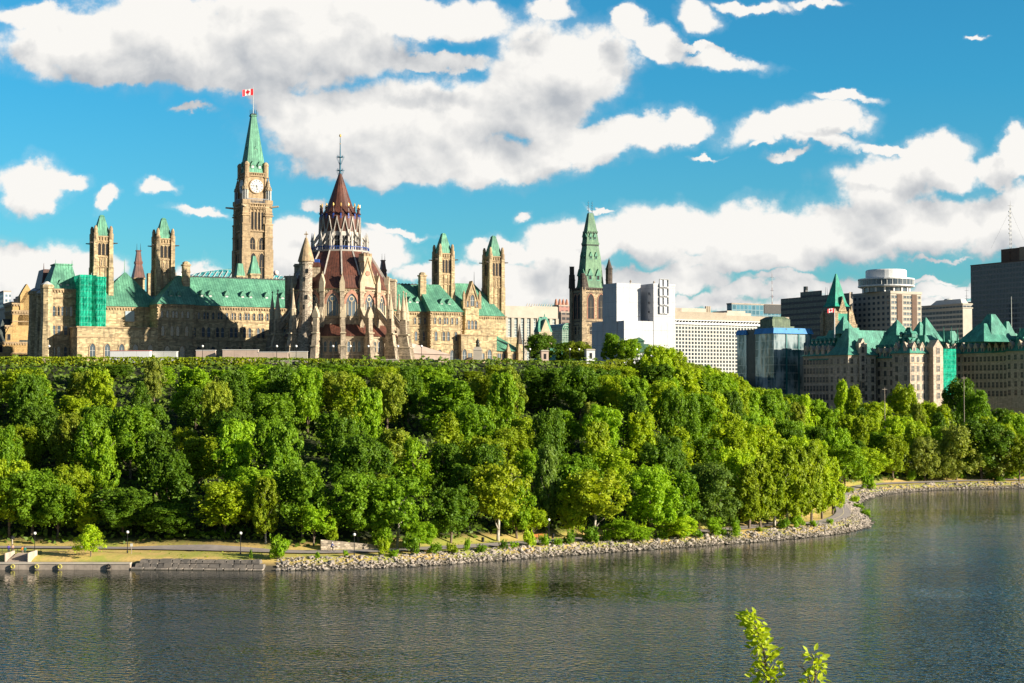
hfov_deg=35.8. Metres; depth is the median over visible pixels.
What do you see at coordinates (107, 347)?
window
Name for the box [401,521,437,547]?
broadleaf tree
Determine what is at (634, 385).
broadleaf tree
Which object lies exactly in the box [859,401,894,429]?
broadleaf tree
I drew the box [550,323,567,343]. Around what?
glass vault
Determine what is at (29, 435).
broadleaf tree
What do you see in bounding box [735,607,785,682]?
leafy sapling
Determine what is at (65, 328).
window
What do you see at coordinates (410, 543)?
shrub
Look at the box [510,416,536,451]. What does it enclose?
broadleaf tree
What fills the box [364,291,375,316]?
tracery window
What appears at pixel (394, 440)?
broadleaf tree
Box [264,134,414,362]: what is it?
round library
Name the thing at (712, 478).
broadleaf tree
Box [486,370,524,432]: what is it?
broadleaf tree
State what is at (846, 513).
footpath
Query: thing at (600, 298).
belfry window
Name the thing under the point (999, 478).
shrub
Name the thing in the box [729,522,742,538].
broadleaf tree
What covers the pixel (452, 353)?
window
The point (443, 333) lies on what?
window
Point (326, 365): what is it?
broadleaf tree
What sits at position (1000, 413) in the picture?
broadleaf tree
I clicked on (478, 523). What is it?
undergrowth
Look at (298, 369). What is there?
broadleaf tree
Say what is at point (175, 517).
bush
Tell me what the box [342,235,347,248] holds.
lantern window
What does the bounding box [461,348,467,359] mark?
window
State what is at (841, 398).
broadleaf tree
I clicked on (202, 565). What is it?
stone terrace
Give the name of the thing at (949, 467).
broadleaf tree
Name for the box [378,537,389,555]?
shrub
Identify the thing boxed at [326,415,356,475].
broadleaf tree
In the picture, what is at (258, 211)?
louvre window
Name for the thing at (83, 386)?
broadleaf tree
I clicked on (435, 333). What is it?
window
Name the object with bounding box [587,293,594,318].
belfry window
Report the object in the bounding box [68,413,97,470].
broadleaf tree
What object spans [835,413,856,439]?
broadleaf tree
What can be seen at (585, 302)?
spired tower
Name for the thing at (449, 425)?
broadleaf tree
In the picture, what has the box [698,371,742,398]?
broadleaf tree
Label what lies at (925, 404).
broadleaf tree
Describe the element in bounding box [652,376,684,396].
broadleaf tree
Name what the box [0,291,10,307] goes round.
white building
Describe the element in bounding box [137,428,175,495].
broadleaf tree
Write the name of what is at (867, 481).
shrub
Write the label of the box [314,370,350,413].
broadleaf tree
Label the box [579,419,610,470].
broadleaf tree
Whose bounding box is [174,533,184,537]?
shrub
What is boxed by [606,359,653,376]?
cliff hedge
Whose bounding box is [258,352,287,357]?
stone parapet
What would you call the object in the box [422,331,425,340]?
window
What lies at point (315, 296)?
tracery window
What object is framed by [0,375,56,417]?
broadleaf tree
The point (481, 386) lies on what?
broadleaf tree
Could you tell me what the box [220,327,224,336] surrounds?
window
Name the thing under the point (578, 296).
belfry window
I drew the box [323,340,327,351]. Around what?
lancet window
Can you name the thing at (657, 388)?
broadleaf tree
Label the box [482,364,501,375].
broadleaf tree
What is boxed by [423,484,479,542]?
broadleaf tree
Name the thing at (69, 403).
broadleaf tree
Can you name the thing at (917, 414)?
broadleaf tree
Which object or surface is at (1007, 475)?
shrub
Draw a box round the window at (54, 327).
[53,324,55,334]
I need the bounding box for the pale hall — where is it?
[505,304,558,362]
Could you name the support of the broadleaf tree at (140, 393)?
on the hill ground at (71, 555)
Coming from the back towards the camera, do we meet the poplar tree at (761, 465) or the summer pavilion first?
the summer pavilion
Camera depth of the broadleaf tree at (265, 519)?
312.99 m
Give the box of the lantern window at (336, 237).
[334,235,339,248]
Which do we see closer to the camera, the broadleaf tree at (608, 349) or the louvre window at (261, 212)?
the broadleaf tree at (608, 349)
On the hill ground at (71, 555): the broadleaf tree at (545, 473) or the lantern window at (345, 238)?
the broadleaf tree at (545, 473)
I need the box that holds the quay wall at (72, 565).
[0,562,131,569]
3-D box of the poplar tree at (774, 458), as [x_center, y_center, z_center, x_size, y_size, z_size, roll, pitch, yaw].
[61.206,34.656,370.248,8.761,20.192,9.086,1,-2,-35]
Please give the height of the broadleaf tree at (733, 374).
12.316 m
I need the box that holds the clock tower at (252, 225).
[225,87,278,278]
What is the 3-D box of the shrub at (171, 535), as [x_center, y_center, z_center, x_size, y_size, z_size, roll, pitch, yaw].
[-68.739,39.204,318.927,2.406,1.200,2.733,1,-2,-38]
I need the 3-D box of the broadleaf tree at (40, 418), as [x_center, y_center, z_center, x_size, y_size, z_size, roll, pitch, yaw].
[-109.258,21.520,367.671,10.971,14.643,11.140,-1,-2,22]
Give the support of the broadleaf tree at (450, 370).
on the hill ground at (71, 555)
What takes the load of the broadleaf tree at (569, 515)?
on the hill ground at (71, 555)
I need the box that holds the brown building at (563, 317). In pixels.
[558,311,568,323]
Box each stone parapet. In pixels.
[196,350,215,361]
[222,349,258,361]
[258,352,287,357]
[289,351,307,362]
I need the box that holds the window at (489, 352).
[487,348,492,358]
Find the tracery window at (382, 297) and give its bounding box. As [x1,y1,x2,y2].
[380,291,385,316]
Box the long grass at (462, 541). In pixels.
[40,478,975,559]
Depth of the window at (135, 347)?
508.47 m
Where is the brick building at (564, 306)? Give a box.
[552,299,568,311]
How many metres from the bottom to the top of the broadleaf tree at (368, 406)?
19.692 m
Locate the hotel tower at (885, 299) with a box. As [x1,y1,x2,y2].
[853,269,921,330]
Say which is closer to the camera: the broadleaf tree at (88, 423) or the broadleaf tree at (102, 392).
the broadleaf tree at (88, 423)
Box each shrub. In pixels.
[163,533,176,537]
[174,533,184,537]
[186,531,196,536]
[269,533,289,558]
[343,549,348,555]
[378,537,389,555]
[388,549,398,556]
[402,532,419,553]
[426,541,441,553]
[446,542,458,553]
[463,537,469,550]
[476,543,486,551]
[498,539,508,548]
[510,541,518,548]
[523,528,536,546]
[538,534,550,545]
[552,537,562,545]
[563,529,575,544]
[580,525,598,542]
[601,530,611,540]
[613,516,631,540]
[636,522,646,533]
[656,530,667,539]
[672,522,691,538]
[692,528,703,537]
[709,526,720,535]
[730,517,739,527]
[776,517,789,528]
[789,514,805,527]
[809,520,818,526]
[826,518,833,524]
[846,487,853,491]
[849,495,859,501]
[853,503,864,508]
[859,508,870,514]
[861,473,875,488]
[906,469,916,480]
[957,470,966,478]
[974,467,984,474]
[984,469,996,479]
[996,476,1004,480]
[1004,470,1020,478]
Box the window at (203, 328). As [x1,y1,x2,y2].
[201,326,204,336]
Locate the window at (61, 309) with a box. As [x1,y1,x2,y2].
[60,306,64,315]
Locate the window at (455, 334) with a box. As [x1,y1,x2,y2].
[454,331,457,340]
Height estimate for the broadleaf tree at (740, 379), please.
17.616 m
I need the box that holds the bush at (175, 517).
[138,502,195,534]
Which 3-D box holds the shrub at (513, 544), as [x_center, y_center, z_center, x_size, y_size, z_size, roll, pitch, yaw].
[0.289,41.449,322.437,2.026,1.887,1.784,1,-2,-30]
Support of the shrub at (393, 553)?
on the hill ground at (71, 555)
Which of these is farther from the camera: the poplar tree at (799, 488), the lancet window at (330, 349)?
the lancet window at (330, 349)
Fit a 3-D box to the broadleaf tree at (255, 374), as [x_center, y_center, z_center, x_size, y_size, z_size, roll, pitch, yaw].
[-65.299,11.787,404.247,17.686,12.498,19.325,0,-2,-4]
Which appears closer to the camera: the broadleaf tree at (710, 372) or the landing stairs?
the landing stairs
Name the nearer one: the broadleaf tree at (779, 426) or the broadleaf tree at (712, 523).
the broadleaf tree at (712, 523)
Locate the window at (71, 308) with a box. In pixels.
[69,306,72,316]
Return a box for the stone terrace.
[131,558,265,570]
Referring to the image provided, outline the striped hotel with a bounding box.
[921,299,972,339]
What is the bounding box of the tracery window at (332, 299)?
[324,289,339,315]
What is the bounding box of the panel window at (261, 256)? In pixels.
[258,252,263,278]
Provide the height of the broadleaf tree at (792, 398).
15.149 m
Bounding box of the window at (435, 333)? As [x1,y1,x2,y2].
[434,331,437,340]
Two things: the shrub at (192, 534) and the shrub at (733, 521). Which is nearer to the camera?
the shrub at (192, 534)
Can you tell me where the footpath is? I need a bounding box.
[0,479,1023,552]
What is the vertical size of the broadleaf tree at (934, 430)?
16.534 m
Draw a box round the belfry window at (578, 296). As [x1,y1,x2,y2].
[577,293,579,318]
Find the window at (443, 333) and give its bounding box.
[442,331,445,340]
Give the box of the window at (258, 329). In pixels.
[256,327,259,337]
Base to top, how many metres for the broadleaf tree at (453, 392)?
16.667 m
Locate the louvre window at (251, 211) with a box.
[251,211,252,228]
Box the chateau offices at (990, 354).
[937,297,1023,416]
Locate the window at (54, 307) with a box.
[53,305,55,315]
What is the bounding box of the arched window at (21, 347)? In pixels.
[19,315,28,354]
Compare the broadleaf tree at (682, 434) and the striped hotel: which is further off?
the striped hotel
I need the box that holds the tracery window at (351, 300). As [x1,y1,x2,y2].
[344,289,359,315]
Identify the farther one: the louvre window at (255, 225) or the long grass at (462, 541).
the louvre window at (255, 225)
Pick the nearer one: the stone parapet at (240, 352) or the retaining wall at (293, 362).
the retaining wall at (293, 362)
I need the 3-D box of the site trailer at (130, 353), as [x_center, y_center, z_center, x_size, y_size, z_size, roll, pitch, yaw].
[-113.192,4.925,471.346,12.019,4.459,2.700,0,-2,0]
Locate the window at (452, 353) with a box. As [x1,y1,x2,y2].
[449,349,454,359]
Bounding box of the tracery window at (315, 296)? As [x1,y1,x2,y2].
[312,289,319,312]
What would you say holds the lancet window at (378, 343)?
in the round library
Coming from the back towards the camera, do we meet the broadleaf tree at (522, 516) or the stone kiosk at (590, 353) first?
the stone kiosk at (590, 353)
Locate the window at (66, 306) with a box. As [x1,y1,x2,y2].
[65,306,69,315]
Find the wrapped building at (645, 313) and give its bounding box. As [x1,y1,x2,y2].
[592,279,674,362]
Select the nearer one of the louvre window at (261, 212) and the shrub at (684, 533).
the shrub at (684, 533)
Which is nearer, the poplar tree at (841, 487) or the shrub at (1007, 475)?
the poplar tree at (841, 487)
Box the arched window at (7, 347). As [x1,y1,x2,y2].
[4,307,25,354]
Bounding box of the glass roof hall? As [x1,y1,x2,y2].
[190,269,284,279]
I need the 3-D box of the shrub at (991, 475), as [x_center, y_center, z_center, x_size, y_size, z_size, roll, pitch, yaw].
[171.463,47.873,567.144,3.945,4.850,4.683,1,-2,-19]
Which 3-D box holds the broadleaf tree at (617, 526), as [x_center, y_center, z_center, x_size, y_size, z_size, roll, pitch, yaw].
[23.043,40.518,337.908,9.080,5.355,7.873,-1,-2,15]
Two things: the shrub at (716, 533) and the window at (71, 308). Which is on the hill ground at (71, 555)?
the shrub at (716, 533)
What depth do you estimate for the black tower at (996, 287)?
1183.31 m
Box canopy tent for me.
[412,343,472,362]
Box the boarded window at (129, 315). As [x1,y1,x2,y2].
[125,311,133,321]
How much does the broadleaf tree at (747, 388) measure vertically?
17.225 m
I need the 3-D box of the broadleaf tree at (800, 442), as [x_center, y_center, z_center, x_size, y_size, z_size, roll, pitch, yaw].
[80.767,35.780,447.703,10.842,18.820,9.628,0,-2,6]
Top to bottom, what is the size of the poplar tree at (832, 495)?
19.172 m
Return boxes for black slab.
[781,286,852,338]
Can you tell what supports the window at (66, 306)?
in the parliament block at (184, 313)
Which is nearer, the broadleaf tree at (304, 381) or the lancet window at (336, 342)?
the broadleaf tree at (304, 381)
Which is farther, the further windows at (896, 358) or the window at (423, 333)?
the further windows at (896, 358)
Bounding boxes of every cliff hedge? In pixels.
[0,356,265,366]
[265,357,302,360]
[300,358,379,365]
[377,361,401,366]
[399,359,606,366]
[578,362,619,371]
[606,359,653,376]
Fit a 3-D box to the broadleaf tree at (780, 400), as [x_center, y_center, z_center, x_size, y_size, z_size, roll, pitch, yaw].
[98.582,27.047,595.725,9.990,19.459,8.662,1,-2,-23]
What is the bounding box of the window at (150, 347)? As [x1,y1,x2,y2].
[147,343,153,350]
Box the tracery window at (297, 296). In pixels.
[295,291,298,316]
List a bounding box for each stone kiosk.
[540,350,548,360]
[585,349,594,363]
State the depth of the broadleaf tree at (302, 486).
313.87 m
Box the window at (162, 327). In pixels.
[161,325,164,335]
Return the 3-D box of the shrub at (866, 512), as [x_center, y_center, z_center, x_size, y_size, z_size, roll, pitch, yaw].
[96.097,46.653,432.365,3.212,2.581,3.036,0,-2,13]
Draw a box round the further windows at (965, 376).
[958,357,966,383]
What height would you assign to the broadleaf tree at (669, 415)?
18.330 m
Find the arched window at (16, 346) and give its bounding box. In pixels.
[15,315,27,354]
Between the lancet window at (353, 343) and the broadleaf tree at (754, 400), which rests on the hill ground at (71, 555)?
the broadleaf tree at (754, 400)
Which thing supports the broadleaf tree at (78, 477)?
on the hill ground at (71, 555)
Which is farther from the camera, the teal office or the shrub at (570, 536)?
the teal office
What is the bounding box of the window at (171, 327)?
[170,325,173,335]
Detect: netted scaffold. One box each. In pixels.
[74,272,105,326]
[943,347,955,389]
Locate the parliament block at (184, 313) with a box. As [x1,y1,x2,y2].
[27,215,522,362]
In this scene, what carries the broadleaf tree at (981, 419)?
on the hill ground at (71, 555)
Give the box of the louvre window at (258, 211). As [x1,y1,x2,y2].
[258,211,259,229]
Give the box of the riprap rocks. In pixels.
[275,481,1023,570]
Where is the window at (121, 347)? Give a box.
[118,343,124,349]
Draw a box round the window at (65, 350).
[63,346,67,356]
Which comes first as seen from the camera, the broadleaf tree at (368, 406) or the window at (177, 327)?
the broadleaf tree at (368, 406)
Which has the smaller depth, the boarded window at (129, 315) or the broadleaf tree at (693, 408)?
the broadleaf tree at (693, 408)
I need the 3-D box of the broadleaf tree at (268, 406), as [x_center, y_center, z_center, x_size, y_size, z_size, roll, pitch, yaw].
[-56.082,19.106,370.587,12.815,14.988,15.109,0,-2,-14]
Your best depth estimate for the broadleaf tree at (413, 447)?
343.52 m
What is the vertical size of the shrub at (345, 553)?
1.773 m
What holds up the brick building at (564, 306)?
on the hill ground at (71, 555)
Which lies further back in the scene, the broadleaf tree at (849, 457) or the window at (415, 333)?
the window at (415, 333)
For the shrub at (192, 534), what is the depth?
318.40 m
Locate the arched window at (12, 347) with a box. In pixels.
[9,313,27,354]
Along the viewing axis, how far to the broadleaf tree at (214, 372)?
418.79 m
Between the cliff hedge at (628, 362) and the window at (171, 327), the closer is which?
the cliff hedge at (628, 362)
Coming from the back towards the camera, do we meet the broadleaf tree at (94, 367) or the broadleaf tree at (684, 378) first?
the broadleaf tree at (684, 378)
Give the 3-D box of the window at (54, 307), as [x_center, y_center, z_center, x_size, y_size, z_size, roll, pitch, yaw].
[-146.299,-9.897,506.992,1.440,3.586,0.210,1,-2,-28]
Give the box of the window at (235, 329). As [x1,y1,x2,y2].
[234,327,237,337]
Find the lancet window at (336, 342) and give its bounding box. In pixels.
[334,340,337,351]
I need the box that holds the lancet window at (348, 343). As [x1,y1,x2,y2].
[346,340,350,351]
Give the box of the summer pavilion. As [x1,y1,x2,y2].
[634,337,650,362]
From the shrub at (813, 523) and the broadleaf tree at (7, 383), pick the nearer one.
the shrub at (813, 523)
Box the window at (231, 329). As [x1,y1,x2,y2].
[229,327,232,336]
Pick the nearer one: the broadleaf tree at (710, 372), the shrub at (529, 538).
the shrub at (529, 538)
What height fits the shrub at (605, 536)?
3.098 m
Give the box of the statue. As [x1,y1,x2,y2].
[473,338,482,359]
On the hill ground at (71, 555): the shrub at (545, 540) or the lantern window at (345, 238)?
the shrub at (545, 540)
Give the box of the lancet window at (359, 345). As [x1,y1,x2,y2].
[357,340,361,351]
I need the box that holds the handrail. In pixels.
[0,548,40,552]
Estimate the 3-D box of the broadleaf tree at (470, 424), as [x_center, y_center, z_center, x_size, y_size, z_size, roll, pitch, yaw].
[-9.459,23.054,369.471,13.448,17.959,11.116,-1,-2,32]
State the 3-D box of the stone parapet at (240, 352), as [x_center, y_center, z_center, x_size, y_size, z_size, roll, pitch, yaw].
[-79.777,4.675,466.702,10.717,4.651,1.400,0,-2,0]
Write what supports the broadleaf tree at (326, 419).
on the hill ground at (71, 555)
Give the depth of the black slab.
1048.25 m
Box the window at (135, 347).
[132,343,138,349]
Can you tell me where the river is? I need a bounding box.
[0,488,1023,682]
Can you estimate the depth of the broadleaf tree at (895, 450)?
553.41 m
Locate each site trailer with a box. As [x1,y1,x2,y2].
[110,350,151,360]
[152,351,178,360]
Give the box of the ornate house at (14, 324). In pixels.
[0,284,29,361]
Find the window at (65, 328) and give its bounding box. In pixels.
[63,324,67,334]
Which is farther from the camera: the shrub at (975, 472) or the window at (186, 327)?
the shrub at (975, 472)
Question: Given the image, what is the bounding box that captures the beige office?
[675,306,788,372]
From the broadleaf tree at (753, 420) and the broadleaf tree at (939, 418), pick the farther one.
the broadleaf tree at (939, 418)
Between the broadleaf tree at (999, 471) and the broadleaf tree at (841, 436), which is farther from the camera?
the broadleaf tree at (999, 471)
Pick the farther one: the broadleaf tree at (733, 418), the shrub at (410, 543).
the broadleaf tree at (733, 418)
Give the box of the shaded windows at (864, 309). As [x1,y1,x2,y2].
[854,297,874,330]
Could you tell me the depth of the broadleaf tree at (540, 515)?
335.52 m
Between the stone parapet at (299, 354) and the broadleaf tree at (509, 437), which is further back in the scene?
the stone parapet at (299, 354)
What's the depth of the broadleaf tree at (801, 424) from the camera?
543.31 m
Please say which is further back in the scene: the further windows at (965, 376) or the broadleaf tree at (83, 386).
the further windows at (965, 376)
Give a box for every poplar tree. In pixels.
[732,463,764,528]
[750,456,777,527]
[764,447,791,526]
[774,445,809,526]
[791,446,818,524]
[804,441,828,520]
[815,448,837,518]
[828,456,846,513]
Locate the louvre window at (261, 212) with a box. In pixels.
[261,212,262,229]
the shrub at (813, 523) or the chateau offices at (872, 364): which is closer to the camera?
the shrub at (813, 523)
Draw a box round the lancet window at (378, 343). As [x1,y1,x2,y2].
[377,341,380,352]
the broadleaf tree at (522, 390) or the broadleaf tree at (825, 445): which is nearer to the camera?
the broadleaf tree at (522, 390)
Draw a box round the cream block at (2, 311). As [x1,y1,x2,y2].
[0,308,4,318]
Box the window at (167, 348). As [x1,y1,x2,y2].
[164,345,170,350]
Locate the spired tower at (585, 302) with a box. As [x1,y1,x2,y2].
[532,201,612,362]
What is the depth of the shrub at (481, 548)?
316.51 m
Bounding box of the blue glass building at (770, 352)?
[736,317,812,403]
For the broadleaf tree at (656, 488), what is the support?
on the hill ground at (71, 555)
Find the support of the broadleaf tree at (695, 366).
on the hill ground at (71, 555)
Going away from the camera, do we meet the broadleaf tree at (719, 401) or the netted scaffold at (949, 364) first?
the broadleaf tree at (719, 401)
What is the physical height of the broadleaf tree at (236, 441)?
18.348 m
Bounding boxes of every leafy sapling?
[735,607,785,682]
[798,643,831,682]
[798,666,813,682]
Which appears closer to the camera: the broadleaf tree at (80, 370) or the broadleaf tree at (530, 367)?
the broadleaf tree at (80, 370)
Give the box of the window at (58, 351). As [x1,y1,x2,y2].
[56,346,60,356]
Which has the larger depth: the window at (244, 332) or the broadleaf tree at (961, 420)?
the broadleaf tree at (961, 420)
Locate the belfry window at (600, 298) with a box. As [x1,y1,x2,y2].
[597,293,602,318]
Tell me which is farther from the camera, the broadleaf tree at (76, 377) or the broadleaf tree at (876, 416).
the broadleaf tree at (876, 416)
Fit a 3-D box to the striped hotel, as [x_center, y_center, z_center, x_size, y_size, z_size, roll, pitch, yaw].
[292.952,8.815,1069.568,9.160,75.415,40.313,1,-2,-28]
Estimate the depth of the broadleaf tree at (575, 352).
484.00 m
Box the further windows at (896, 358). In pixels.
[878,357,927,402]
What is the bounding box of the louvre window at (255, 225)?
[254,211,256,228]
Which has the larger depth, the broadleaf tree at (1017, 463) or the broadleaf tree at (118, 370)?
the broadleaf tree at (1017, 463)
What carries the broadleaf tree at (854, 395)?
on the hill ground at (71, 555)
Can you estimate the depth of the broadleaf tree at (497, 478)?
328.88 m
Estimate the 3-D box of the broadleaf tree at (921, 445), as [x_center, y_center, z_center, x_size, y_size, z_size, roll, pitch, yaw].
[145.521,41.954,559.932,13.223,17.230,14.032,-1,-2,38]
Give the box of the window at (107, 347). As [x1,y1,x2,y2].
[104,343,110,356]
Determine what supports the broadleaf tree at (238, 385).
on the hill ground at (71, 555)
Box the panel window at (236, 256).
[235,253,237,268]
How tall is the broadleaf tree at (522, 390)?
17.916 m
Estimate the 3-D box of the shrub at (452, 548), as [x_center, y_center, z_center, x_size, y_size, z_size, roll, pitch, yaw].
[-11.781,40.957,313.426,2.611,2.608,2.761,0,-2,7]
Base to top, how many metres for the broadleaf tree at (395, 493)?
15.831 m
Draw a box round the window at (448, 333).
[446,331,449,340]
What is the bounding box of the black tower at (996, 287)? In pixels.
[970,205,1023,334]
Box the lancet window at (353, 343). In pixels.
[352,341,355,351]
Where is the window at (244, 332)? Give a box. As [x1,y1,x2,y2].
[242,327,246,337]
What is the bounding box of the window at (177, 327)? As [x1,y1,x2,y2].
[176,325,179,335]
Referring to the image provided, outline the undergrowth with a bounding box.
[0,354,1023,546]
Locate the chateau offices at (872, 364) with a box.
[801,274,942,414]
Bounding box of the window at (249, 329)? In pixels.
[248,327,251,337]
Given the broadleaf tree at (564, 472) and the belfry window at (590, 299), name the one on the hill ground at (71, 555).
the broadleaf tree at (564, 472)
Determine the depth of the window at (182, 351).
518.12 m
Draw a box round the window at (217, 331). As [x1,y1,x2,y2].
[215,326,219,336]
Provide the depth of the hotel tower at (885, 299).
1009.38 m
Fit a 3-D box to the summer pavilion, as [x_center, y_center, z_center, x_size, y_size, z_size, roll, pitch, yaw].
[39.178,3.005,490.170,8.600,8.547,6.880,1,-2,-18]
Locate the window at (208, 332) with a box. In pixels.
[206,326,210,336]
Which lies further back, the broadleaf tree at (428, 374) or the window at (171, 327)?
the window at (171, 327)
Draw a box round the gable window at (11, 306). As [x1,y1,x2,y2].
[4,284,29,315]
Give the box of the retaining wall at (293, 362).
[266,361,300,363]
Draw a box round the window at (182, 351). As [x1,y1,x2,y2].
[179,345,185,356]
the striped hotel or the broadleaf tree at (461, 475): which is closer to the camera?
the broadleaf tree at (461, 475)
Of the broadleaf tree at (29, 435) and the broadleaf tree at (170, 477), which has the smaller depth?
the broadleaf tree at (170, 477)
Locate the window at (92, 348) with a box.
[89,342,95,356]
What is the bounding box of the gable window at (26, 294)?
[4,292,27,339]
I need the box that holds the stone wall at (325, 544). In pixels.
[320,540,375,549]
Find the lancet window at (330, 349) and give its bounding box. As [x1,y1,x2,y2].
[328,340,332,351]
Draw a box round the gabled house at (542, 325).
[534,314,551,354]
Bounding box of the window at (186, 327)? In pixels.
[185,326,188,335]
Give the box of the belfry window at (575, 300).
[573,294,577,318]
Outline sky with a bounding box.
[0,0,1023,316]
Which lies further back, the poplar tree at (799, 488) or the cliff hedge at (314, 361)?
the cliff hedge at (314, 361)
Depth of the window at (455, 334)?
564.89 m
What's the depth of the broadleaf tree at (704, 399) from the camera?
426.56 m
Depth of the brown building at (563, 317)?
962.28 m
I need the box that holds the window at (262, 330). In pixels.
[261,328,264,337]
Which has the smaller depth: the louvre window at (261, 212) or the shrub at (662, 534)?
the shrub at (662, 534)
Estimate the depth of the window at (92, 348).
501.93 m
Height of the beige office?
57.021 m
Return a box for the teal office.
[726,303,780,326]
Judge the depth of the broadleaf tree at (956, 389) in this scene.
688.14 m
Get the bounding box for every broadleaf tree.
[0,368,52,405]
[0,369,8,399]
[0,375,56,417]
[0,425,25,505]
[0,458,30,537]
[0,467,60,536]
[8,372,49,426]
[12,424,46,468]
[13,403,59,457]
[17,367,45,374]
[31,483,80,537]
[47,410,85,466]
[48,463,96,493]
[55,395,95,439]
[65,371,84,396]
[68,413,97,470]
[70,367,92,383]
[72,492,99,531]
[72,524,106,556]
[73,403,112,439]
[75,369,98,405]
[82,425,120,500]
[84,367,116,418]
[89,366,103,370]
[89,486,156,531]
[102,365,133,376]
[105,404,158,478]
[127,381,152,407]
[134,403,171,436]
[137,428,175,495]
[143,358,167,404]
[146,450,195,507]
[161,366,177,384]
[169,366,214,413]
[171,427,198,457]
[175,435,221,483]
[177,386,202,431]
[191,479,259,533]
[198,379,235,435]
[204,409,258,458]
[208,369,228,381]
[211,418,257,485]
[212,376,219,382]
[214,369,256,419]
[225,465,284,514]
[229,364,284,400]
[246,392,300,431]
[251,415,280,465]
[252,475,283,543]
[259,364,294,406]
[267,419,303,482]
[272,459,336,536]
[288,367,325,433]
[290,365,323,400]
[291,503,336,546]
[314,363,334,369]
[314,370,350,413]
[314,410,339,454]
[319,367,337,378]
[324,516,338,540]
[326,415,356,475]
[328,431,394,482]
[328,470,386,541]
[330,364,355,376]
[331,373,371,427]
[348,473,393,502]
[353,387,384,439]
[354,366,376,377]
[354,420,367,442]
[366,474,430,547]
[369,365,400,382]
[369,371,408,429]
[369,427,416,478]
[369,519,392,544]
[392,435,433,497]
[398,365,424,423]
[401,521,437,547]
[416,366,450,402]
[419,378,481,430]
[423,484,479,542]
[425,442,465,492]
[426,411,470,466]
[437,364,457,381]
[443,402,497,454]
[447,463,479,509]
[459,435,507,466]
[460,371,484,378]
[465,374,492,405]
[466,460,532,540]
[467,443,507,503]
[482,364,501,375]
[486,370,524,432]
[489,365,528,417]
[493,426,535,476]
[501,477,536,538]
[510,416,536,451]
[514,448,539,491]
[517,365,538,381]
[518,506,550,532]
[522,368,560,409]
[524,332,558,359]
[530,407,569,464]
[531,443,562,531]
[539,409,583,449]
[546,367,565,398]
[551,341,574,360]
[554,365,603,418]
[554,463,585,510]
[555,481,589,530]
[557,468,631,527]
[560,451,606,478]
[564,341,594,360]
[579,401,599,426]
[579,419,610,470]
[581,403,625,449]
[586,447,636,501]
[593,368,621,401]
[598,373,633,416]
[600,333,619,359]
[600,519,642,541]
[613,338,643,358]
[613,367,639,378]
[617,375,654,430]
[618,393,647,442]
[621,463,682,536]
[623,411,661,464]
[633,441,684,484]
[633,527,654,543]
[639,344,676,369]
[640,363,676,384]
[646,380,688,422]
[649,434,691,493]
[651,385,687,438]
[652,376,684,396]
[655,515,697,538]
[662,351,690,369]
[666,425,701,472]
[666,470,701,522]
[668,366,706,395]
[677,393,722,433]
[680,397,707,462]
[688,461,743,526]
[689,363,705,371]
[690,437,723,467]
[691,368,718,379]
[697,377,712,408]
[698,365,717,374]
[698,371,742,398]
[700,389,733,448]
[704,517,724,536]
[707,378,731,392]
[707,446,754,498]
[709,420,761,457]
[720,389,747,419]
[720,413,744,438]
[720,432,751,462]
[723,371,738,379]
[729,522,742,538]
[734,376,749,416]
[740,382,751,413]
[741,389,763,417]
[741,415,761,426]
[745,423,783,456]
[749,412,773,439]
[750,416,775,424]
[754,388,769,402]
[759,393,782,420]
[762,388,787,421]
[773,418,799,437]
[777,438,789,446]
[781,401,791,421]
[781,428,810,445]
[783,397,791,415]
[784,393,800,414]
[787,435,809,450]
[788,402,808,424]
[788,419,805,436]
[795,393,819,427]
[804,425,827,442]
[807,438,822,460]
[808,406,839,431]
[808,426,827,442]
[809,398,826,414]
[810,440,830,449]
[821,425,853,461]
[827,443,870,485]
[834,379,848,420]
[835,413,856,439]
[844,384,862,415]
[845,440,865,448]
[848,416,869,447]
[852,406,866,417]
[854,446,894,475]
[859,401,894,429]
[860,414,874,431]
[865,431,889,452]
[866,410,884,431]
[876,434,910,477]
[880,415,917,443]
[886,382,926,416]
[902,419,930,467]
[904,436,942,480]
[911,402,926,426]
[920,400,937,428]
[928,404,956,434]
[929,423,985,479]
[930,411,946,434]
[930,426,950,456]
[932,455,961,479]
[941,375,976,426]
[950,416,1016,478]
[956,388,993,422]
[958,416,977,426]
[978,416,997,424]
[984,430,1023,476]
[991,407,1013,424]
[1000,433,1023,480]
[1001,413,1023,436]
[1001,423,1017,435]
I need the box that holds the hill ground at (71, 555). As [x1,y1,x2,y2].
[0,362,1023,569]
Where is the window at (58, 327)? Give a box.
[57,324,60,334]
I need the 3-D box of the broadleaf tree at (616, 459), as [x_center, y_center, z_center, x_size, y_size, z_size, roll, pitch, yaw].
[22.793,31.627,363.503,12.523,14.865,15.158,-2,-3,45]
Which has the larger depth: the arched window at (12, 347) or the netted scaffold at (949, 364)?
the netted scaffold at (949, 364)
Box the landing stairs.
[5,550,36,561]
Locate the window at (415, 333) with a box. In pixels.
[414,331,417,340]
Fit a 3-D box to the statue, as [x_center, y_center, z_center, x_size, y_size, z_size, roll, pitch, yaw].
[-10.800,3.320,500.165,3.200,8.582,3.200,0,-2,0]

